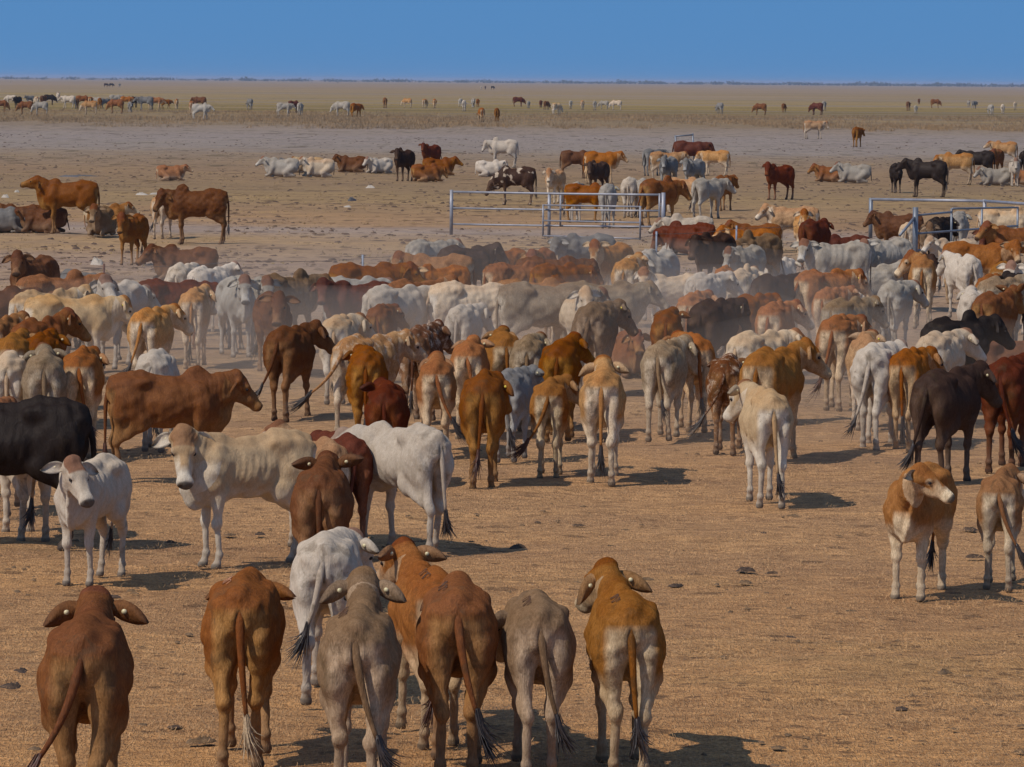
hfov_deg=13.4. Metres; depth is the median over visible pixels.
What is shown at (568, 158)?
cow
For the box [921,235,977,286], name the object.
cow
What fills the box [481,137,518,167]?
bull
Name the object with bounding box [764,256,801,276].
cow
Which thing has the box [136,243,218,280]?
cow
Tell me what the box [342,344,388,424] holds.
cow
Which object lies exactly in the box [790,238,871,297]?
cow
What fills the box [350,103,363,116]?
cow
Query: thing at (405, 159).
bull
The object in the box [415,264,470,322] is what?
cow
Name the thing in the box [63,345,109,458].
cow
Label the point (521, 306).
cow
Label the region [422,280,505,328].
cow
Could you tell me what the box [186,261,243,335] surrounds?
cow
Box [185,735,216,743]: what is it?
dung pat
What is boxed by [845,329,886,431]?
cow
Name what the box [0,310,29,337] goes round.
cow
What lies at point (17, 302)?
cow
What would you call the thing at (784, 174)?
cow
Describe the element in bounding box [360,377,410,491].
cow
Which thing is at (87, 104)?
cow
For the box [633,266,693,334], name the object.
cow
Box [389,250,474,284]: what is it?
cow
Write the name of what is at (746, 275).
cow
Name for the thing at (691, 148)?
cow
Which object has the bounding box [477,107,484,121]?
cow
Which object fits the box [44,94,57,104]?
cow
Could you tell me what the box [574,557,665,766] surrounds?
cow
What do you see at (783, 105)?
cow
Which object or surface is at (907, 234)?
cow
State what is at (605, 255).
cow
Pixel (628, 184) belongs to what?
cow
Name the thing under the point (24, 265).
cow
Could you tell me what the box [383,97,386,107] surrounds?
cow
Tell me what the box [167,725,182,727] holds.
dung pat
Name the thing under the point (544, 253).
cow
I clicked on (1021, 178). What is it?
cow
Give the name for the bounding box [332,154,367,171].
cow
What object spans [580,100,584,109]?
cow
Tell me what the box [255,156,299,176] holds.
cow
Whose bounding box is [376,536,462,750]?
cow
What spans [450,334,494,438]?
cow
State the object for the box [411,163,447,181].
cow
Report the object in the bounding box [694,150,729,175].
cow
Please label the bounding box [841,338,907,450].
cow
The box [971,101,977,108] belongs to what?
calf
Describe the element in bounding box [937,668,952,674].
dung pat
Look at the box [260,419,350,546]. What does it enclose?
cow
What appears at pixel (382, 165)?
cow
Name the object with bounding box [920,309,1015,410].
cow
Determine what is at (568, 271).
cow
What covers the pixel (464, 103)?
cow
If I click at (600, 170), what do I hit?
cow
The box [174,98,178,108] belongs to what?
cow
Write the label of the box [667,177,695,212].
cow
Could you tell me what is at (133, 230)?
calf
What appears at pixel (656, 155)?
cow
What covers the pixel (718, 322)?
cow
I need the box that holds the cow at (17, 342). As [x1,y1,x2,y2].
[0,327,34,355]
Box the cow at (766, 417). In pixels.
[723,379,793,508]
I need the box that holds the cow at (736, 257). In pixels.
[722,244,766,272]
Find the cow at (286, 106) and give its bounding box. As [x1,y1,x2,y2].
[276,103,295,115]
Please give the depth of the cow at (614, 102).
715.23 m
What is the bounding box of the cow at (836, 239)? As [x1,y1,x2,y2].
[829,234,869,244]
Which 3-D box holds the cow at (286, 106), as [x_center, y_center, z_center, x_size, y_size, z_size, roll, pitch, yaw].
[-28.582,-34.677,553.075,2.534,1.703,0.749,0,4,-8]
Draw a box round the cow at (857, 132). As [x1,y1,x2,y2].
[852,127,864,146]
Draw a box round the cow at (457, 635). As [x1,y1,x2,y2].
[416,570,511,766]
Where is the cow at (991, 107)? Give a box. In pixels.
[986,104,993,114]
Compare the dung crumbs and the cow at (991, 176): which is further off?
the cow at (991, 176)
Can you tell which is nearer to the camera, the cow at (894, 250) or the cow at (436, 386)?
the cow at (436, 386)
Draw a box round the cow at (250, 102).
[245,98,252,109]
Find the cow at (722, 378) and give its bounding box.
[685,353,744,455]
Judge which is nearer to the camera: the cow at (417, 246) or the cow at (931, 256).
the cow at (931, 256)
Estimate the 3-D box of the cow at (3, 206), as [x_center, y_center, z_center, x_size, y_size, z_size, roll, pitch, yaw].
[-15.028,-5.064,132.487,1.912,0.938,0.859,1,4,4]
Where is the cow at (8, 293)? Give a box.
[0,285,43,317]
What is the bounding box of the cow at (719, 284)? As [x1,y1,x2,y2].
[683,270,743,298]
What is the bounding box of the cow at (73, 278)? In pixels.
[16,269,104,347]
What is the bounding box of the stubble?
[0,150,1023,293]
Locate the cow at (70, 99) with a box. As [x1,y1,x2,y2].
[58,95,75,108]
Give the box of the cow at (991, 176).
[973,166,1010,185]
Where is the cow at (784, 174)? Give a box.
[762,161,794,199]
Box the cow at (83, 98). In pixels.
[76,95,87,101]
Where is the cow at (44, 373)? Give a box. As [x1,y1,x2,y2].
[21,342,67,399]
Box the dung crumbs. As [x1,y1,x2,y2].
[0,350,1023,766]
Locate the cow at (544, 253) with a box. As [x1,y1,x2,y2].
[518,247,556,259]
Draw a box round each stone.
[90,257,102,264]
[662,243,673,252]
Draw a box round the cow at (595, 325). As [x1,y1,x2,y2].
[571,298,638,389]
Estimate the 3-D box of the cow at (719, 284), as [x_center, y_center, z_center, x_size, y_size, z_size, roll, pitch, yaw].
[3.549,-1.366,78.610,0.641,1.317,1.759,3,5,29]
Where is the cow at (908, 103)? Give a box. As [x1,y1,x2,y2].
[906,101,910,110]
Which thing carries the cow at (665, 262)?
on the ground at (722, 693)
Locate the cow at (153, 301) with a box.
[73,284,160,359]
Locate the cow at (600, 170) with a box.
[583,160,609,185]
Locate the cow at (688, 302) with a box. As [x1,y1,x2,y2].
[676,289,717,331]
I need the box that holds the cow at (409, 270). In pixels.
[321,261,424,321]
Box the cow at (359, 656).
[316,566,410,766]
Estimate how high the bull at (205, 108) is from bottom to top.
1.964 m
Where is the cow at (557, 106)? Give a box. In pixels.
[552,103,562,113]
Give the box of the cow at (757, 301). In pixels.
[717,292,782,357]
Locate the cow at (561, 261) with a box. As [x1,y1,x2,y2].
[515,255,603,284]
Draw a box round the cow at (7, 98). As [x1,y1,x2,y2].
[3,95,15,104]
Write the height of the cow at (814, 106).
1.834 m
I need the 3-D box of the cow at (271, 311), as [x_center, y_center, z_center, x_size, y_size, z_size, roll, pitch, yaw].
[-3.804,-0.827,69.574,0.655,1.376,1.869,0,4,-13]
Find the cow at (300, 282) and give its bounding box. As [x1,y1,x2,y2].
[254,268,333,350]
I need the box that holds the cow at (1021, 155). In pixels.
[1019,151,1023,169]
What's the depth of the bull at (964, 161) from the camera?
204.11 m
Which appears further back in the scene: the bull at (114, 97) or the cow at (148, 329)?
the bull at (114, 97)
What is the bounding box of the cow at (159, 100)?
[148,97,165,109]
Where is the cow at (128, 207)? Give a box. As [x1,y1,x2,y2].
[83,201,139,229]
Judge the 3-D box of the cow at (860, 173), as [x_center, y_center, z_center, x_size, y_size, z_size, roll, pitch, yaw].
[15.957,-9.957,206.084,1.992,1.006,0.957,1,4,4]
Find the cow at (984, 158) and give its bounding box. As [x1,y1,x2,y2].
[955,149,994,168]
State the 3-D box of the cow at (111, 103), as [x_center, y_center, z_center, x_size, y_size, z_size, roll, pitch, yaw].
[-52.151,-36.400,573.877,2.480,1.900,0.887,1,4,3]
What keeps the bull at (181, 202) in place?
on the ground at (722, 693)
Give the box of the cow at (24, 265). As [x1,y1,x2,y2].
[1,250,59,285]
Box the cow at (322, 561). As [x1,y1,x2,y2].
[283,526,379,704]
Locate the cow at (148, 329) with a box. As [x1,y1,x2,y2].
[122,303,193,371]
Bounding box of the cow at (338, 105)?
[330,101,349,116]
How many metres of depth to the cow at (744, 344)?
59.75 m
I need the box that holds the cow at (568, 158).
[560,150,586,178]
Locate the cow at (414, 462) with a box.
[331,420,457,548]
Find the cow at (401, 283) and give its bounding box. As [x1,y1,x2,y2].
[388,274,458,330]
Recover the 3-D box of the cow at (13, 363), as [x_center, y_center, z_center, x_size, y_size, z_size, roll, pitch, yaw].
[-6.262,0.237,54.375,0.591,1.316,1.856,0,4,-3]
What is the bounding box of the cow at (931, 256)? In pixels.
[903,252,938,310]
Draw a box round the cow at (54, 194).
[20,175,99,233]
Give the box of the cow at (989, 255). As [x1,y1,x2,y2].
[937,239,1023,303]
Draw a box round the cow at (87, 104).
[79,101,97,113]
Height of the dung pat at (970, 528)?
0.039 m
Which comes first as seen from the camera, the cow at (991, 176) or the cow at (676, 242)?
the cow at (676, 242)
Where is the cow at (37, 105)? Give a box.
[31,101,47,114]
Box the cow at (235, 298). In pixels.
[215,274,260,357]
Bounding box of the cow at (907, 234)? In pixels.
[898,222,918,242]
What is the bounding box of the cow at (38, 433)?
[0,395,106,550]
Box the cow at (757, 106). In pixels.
[751,103,766,114]
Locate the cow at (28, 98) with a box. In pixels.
[24,95,33,101]
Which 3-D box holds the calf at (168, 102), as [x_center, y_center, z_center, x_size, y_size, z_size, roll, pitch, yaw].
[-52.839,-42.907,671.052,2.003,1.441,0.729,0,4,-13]
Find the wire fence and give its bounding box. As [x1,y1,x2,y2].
[0,221,875,280]
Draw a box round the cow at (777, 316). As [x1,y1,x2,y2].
[754,299,814,334]
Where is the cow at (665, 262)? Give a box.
[642,248,679,320]
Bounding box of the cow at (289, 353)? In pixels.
[246,319,334,422]
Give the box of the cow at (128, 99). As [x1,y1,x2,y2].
[120,96,133,101]
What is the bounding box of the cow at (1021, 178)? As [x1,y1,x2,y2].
[1013,169,1023,184]
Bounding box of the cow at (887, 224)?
[863,210,923,251]
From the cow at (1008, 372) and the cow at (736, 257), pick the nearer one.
the cow at (1008, 372)
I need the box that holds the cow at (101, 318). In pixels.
[23,294,133,348]
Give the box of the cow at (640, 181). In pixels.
[636,178,646,217]
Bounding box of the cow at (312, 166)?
[299,156,334,176]
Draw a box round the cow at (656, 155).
[649,151,690,178]
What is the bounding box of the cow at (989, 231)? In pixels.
[974,220,1023,252]
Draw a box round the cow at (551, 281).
[496,277,567,343]
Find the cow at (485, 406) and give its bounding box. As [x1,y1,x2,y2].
[458,368,513,488]
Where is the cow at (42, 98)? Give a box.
[40,95,46,101]
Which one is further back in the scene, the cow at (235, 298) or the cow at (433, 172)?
the cow at (433, 172)
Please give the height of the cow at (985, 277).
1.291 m
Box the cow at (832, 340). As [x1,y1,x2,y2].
[807,313,872,411]
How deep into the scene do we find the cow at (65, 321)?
62.32 m
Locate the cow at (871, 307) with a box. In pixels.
[820,295,889,375]
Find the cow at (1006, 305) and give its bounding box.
[971,283,1023,337]
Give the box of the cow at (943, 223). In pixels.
[926,217,959,254]
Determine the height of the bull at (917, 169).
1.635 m
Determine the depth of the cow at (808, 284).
78.49 m
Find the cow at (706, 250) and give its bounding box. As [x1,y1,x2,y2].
[685,232,736,273]
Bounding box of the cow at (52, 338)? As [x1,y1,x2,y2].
[26,328,71,359]
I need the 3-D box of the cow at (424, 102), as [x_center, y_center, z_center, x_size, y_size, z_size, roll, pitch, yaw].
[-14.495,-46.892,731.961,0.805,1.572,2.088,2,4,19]
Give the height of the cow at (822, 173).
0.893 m
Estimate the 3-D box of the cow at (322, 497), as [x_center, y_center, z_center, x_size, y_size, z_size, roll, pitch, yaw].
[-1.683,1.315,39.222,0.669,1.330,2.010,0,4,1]
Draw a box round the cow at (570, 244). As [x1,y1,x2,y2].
[547,233,615,284]
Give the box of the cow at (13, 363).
[0,349,26,401]
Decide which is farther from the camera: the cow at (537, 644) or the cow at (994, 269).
the cow at (994, 269)
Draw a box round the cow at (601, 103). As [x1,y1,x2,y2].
[597,100,608,108]
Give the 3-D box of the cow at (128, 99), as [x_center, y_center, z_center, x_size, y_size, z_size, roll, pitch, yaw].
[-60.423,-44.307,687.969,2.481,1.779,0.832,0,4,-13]
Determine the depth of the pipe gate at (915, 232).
110.66 m
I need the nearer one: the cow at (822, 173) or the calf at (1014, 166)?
the calf at (1014, 166)
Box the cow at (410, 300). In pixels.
[361,284,430,328]
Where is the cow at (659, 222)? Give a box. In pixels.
[648,213,713,233]
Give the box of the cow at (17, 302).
[8,284,94,353]
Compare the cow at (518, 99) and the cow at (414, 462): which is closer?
the cow at (414, 462)
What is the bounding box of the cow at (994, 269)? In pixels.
[990,261,1006,274]
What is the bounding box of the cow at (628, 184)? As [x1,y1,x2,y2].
[620,176,637,217]
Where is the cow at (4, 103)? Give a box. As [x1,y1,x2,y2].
[0,100,9,110]
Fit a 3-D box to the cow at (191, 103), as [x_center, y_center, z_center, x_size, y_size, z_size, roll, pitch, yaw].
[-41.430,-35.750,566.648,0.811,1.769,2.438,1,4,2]
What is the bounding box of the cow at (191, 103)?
[189,101,194,112]
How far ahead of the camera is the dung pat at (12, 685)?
33.67 m
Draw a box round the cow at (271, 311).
[248,290,300,374]
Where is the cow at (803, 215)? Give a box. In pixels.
[793,208,812,257]
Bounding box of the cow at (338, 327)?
[319,312,375,403]
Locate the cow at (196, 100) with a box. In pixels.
[189,96,206,103]
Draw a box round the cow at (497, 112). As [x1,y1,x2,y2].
[494,108,499,120]
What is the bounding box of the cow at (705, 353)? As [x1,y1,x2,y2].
[663,330,715,432]
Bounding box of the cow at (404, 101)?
[401,98,411,107]
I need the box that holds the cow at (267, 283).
[226,275,281,352]
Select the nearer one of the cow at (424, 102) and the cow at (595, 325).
the cow at (595, 325)
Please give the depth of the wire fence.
91.71 m
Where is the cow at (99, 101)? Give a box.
[97,98,101,108]
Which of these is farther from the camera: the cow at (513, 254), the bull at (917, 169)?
the bull at (917, 169)
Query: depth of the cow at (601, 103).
740.25 m
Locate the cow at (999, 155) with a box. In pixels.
[989,148,1004,168]
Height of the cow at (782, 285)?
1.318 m
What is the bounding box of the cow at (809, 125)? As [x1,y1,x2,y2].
[803,120,828,138]
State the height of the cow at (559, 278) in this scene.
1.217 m
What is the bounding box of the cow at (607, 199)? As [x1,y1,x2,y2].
[598,183,619,227]
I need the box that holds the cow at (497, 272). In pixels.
[482,260,554,284]
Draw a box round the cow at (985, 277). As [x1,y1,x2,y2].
[975,273,999,287]
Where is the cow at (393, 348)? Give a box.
[280,328,427,430]
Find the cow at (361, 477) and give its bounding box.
[310,430,372,536]
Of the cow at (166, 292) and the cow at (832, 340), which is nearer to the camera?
the cow at (832, 340)
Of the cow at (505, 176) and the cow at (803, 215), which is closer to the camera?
the cow at (803, 215)
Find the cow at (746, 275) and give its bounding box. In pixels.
[726,263,763,297]
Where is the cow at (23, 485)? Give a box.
[0,474,50,541]
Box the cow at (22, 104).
[15,101,32,113]
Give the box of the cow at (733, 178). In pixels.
[715,174,738,210]
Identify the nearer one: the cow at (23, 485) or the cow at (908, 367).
the cow at (23, 485)
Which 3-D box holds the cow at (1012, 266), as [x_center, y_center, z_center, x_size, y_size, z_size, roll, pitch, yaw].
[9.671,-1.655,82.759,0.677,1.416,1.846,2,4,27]
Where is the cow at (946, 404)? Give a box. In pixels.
[897,360,1002,480]
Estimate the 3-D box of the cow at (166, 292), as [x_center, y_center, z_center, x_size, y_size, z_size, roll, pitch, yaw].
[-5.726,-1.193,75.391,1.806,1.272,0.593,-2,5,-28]
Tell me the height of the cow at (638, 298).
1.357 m
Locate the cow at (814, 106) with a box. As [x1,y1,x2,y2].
[808,103,822,114]
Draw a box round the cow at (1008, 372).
[981,352,1023,473]
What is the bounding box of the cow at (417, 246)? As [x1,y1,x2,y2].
[405,238,465,256]
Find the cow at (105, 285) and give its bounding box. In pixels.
[89,274,148,368]
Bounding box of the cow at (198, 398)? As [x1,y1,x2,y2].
[102,365,262,459]
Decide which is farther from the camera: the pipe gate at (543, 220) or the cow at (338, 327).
the pipe gate at (543, 220)
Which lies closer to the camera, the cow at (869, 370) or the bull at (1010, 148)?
the cow at (869, 370)
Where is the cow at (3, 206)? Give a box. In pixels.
[0,203,41,231]
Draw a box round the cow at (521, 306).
[496,281,610,335]
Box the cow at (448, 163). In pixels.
[422,156,462,174]
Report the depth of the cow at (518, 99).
797.56 m
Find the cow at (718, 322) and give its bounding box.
[687,297,751,387]
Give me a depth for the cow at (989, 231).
104.01 m
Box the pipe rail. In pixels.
[868,198,1023,237]
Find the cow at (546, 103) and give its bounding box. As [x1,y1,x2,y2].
[543,101,550,109]
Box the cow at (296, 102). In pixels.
[288,100,298,111]
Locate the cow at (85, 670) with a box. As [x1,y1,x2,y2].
[27,585,148,766]
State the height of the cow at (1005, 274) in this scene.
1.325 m
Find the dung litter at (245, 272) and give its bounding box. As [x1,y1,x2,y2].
[0,132,1023,278]
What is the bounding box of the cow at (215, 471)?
[151,423,316,569]
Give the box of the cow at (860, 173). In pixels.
[829,161,871,182]
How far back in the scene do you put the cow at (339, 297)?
75.07 m
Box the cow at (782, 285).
[749,272,800,301]
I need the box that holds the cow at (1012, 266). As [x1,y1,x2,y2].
[997,260,1023,333]
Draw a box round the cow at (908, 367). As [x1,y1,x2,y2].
[887,346,945,450]
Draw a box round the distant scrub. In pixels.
[0,76,1023,86]
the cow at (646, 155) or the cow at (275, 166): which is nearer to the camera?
the cow at (275, 166)
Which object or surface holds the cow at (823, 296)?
on the ground at (722, 693)
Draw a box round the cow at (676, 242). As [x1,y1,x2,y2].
[650,220,715,254]
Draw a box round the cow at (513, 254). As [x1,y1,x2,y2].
[494,248,526,264]
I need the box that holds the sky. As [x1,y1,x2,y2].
[0,0,1023,84]
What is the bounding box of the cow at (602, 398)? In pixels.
[578,354,629,485]
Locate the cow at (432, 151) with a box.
[418,142,441,158]
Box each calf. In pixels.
[40,453,131,586]
[111,211,149,264]
[128,102,132,111]
[156,164,192,180]
[161,99,173,108]
[366,303,409,334]
[444,302,494,357]
[497,364,544,462]
[507,373,579,477]
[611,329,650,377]
[714,265,733,299]
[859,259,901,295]
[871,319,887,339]
[883,461,957,601]
[889,162,902,192]
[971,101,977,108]
[976,463,1023,591]
[1009,157,1021,186]
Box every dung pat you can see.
[0,682,20,688]
[14,667,27,672]
[27,746,41,749]
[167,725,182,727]
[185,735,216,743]
[509,543,526,548]
[668,583,683,586]
[736,567,755,571]
[739,580,752,583]
[771,745,785,748]
[894,706,907,709]
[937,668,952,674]
[963,527,977,530]
[965,554,984,557]
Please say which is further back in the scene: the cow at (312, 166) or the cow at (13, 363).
the cow at (312, 166)
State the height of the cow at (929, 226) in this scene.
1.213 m
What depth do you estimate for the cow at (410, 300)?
71.22 m
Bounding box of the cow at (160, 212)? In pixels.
[149,196,171,238]
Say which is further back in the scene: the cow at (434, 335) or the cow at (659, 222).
the cow at (659, 222)
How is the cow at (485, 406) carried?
on the ground at (722, 693)
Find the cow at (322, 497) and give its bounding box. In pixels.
[290,450,363,543]
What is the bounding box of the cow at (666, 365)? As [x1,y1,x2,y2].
[640,334,702,441]
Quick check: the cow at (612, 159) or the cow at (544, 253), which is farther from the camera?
the cow at (612, 159)
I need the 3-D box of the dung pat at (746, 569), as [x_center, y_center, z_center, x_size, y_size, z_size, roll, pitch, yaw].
[2.263,1.785,42.170,0.205,0.045,0.171,1,4,15]
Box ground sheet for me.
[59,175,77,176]
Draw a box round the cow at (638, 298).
[552,280,669,343]
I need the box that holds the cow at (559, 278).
[545,274,568,338]
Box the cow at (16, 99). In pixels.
[12,96,21,107]
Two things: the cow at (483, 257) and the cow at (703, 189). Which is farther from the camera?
the cow at (703, 189)
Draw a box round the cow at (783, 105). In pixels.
[781,103,786,111]
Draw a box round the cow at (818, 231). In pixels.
[798,218,834,269]
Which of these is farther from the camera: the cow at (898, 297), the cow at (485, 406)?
the cow at (898, 297)
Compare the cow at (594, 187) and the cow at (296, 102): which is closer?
the cow at (594, 187)
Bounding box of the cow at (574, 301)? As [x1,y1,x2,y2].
[552,285,602,365]
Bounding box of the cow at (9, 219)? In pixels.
[0,206,24,232]
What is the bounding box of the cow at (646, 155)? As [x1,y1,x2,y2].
[642,148,668,175]
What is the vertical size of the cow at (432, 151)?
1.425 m
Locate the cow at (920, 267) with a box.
[894,249,936,328]
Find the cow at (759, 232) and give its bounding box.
[713,225,775,238]
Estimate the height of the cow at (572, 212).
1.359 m
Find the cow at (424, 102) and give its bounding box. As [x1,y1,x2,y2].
[422,99,427,107]
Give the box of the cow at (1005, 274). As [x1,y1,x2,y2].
[999,270,1023,339]
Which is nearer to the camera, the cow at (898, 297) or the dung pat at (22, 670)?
the dung pat at (22, 670)
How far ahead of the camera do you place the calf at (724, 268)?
86.33 m
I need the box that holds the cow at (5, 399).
[0,396,19,516]
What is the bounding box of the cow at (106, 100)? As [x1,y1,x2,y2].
[101,98,110,108]
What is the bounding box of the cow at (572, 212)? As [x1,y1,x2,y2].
[569,181,583,220]
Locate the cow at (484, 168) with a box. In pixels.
[475,159,507,176]
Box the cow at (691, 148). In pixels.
[672,140,714,155]
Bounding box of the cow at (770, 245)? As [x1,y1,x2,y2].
[735,229,785,275]
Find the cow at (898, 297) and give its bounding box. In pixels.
[877,279,928,341]
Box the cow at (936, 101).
[930,99,941,107]
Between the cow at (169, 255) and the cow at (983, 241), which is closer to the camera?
the cow at (169, 255)
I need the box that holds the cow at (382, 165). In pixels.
[362,156,392,172]
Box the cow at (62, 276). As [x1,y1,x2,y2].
[60,269,96,278]
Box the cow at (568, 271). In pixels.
[529,262,600,328]
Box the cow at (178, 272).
[164,262,199,332]
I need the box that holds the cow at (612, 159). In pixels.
[583,151,627,183]
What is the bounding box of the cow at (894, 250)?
[854,237,912,280]
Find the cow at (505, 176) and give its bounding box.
[485,165,536,204]
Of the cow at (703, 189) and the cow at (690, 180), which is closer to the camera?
the cow at (703, 189)
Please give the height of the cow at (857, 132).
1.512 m
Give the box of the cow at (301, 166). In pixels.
[291,156,323,172]
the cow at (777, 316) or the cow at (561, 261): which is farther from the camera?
the cow at (561, 261)
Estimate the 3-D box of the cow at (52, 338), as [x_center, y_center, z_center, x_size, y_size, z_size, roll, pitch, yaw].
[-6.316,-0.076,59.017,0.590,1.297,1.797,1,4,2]
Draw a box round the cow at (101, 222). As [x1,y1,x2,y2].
[84,203,116,235]
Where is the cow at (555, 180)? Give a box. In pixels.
[542,168,565,203]
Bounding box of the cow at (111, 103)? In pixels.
[105,99,123,112]
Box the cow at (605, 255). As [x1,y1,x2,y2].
[583,239,633,284]
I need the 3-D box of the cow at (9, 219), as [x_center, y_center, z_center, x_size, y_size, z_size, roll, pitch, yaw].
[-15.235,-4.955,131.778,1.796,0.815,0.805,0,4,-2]
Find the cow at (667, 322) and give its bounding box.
[650,306,690,344]
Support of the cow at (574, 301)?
on the ground at (722, 693)
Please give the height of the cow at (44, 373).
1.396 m
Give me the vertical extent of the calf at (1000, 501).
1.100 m
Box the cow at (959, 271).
[936,250,982,317]
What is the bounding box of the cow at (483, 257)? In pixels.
[437,242,509,285]
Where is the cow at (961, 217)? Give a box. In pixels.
[952,211,972,240]
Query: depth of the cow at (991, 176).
202.60 m
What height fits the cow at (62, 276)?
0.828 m
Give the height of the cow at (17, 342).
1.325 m
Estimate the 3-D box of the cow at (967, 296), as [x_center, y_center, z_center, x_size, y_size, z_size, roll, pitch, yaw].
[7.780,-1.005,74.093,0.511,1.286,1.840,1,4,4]
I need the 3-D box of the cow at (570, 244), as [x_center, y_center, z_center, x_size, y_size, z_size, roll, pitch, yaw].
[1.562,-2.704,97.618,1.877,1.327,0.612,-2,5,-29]
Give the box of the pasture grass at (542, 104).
[3,85,1023,116]
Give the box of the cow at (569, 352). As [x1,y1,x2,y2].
[538,331,594,442]
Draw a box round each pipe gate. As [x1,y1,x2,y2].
[449,190,664,237]
[542,204,640,239]
[898,207,1018,251]
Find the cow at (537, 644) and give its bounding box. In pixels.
[495,589,582,766]
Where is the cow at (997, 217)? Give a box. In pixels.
[977,206,1023,255]
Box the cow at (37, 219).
[14,205,69,232]
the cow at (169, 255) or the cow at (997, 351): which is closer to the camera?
the cow at (997, 351)
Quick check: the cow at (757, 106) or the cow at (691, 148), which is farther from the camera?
the cow at (757, 106)
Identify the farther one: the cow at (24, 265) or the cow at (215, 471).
the cow at (24, 265)
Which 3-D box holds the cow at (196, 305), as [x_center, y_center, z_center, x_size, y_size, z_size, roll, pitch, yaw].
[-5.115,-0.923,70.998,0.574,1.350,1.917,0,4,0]
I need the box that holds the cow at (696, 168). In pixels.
[679,158,705,178]
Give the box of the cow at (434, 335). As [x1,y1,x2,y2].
[399,319,453,423]
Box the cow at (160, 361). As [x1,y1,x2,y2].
[135,348,179,452]
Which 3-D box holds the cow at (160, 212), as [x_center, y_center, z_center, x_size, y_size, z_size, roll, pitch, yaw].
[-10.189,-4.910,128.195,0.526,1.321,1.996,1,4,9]
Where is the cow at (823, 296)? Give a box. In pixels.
[811,285,860,334]
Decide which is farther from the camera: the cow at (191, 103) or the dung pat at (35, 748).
the cow at (191, 103)
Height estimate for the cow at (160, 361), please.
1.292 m
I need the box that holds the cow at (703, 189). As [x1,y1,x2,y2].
[688,177,735,217]
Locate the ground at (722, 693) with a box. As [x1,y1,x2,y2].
[0,77,1023,766]
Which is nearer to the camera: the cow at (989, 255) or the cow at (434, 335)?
the cow at (434, 335)
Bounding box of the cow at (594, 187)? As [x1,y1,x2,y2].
[562,182,617,222]
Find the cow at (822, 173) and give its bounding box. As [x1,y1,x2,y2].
[807,163,839,181]
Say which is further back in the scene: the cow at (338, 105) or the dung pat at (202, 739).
the cow at (338, 105)
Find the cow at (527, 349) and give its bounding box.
[509,331,550,432]
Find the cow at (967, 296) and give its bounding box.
[956,285,981,320]
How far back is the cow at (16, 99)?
656.98 m
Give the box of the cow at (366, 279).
[322,275,392,321]
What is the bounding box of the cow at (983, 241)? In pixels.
[971,230,986,276]
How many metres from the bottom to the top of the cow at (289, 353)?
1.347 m
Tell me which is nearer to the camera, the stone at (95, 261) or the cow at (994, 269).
the cow at (994, 269)
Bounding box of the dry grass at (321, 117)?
[0,108,1023,131]
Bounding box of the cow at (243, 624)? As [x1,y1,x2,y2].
[200,566,295,766]
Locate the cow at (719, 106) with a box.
[715,103,723,112]
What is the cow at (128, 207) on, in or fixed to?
on the ground at (722, 693)
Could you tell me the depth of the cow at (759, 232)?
116.64 m
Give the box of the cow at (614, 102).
[609,100,621,109]
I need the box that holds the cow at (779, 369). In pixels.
[738,337,831,464]
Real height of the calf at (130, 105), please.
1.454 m
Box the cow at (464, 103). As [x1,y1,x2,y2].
[462,100,466,110]
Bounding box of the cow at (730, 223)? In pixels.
[725,219,781,238]
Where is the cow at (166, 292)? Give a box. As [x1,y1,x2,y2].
[139,278,218,348]
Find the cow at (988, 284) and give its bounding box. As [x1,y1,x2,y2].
[977,274,1023,340]
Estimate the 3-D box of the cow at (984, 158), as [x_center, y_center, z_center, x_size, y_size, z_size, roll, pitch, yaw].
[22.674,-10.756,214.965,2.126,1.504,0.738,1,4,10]
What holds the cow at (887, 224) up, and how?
on the ground at (722, 693)
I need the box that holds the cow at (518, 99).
[512,97,525,105]
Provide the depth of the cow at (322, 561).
32.84 m
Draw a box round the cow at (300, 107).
[297,102,303,114]
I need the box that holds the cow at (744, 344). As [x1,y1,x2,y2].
[724,327,805,425]
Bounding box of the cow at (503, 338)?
[481,325,518,371]
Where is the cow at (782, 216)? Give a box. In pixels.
[755,203,819,245]
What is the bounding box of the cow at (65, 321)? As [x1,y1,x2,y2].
[10,307,91,350]
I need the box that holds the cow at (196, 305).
[178,283,216,368]
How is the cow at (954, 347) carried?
on the ground at (722, 693)
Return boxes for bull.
[109,94,123,99]
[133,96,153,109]
[153,184,229,244]
[191,102,214,119]
[390,147,414,180]
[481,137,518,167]
[631,175,691,225]
[656,154,677,180]
[895,158,947,196]
[933,152,974,184]
[983,140,1017,158]
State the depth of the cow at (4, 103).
576.68 m
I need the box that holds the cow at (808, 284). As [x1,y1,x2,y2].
[794,268,873,343]
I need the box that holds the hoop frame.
[674,133,694,160]
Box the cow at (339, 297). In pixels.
[309,277,388,317]
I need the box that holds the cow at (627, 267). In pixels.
[610,252,652,326]
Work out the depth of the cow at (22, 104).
546.69 m
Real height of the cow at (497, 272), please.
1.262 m
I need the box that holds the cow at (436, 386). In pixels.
[416,351,466,446]
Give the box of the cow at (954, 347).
[915,327,986,427]
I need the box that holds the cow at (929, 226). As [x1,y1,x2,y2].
[919,221,940,252]
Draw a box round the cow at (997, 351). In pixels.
[986,340,1023,364]
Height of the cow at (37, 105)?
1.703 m

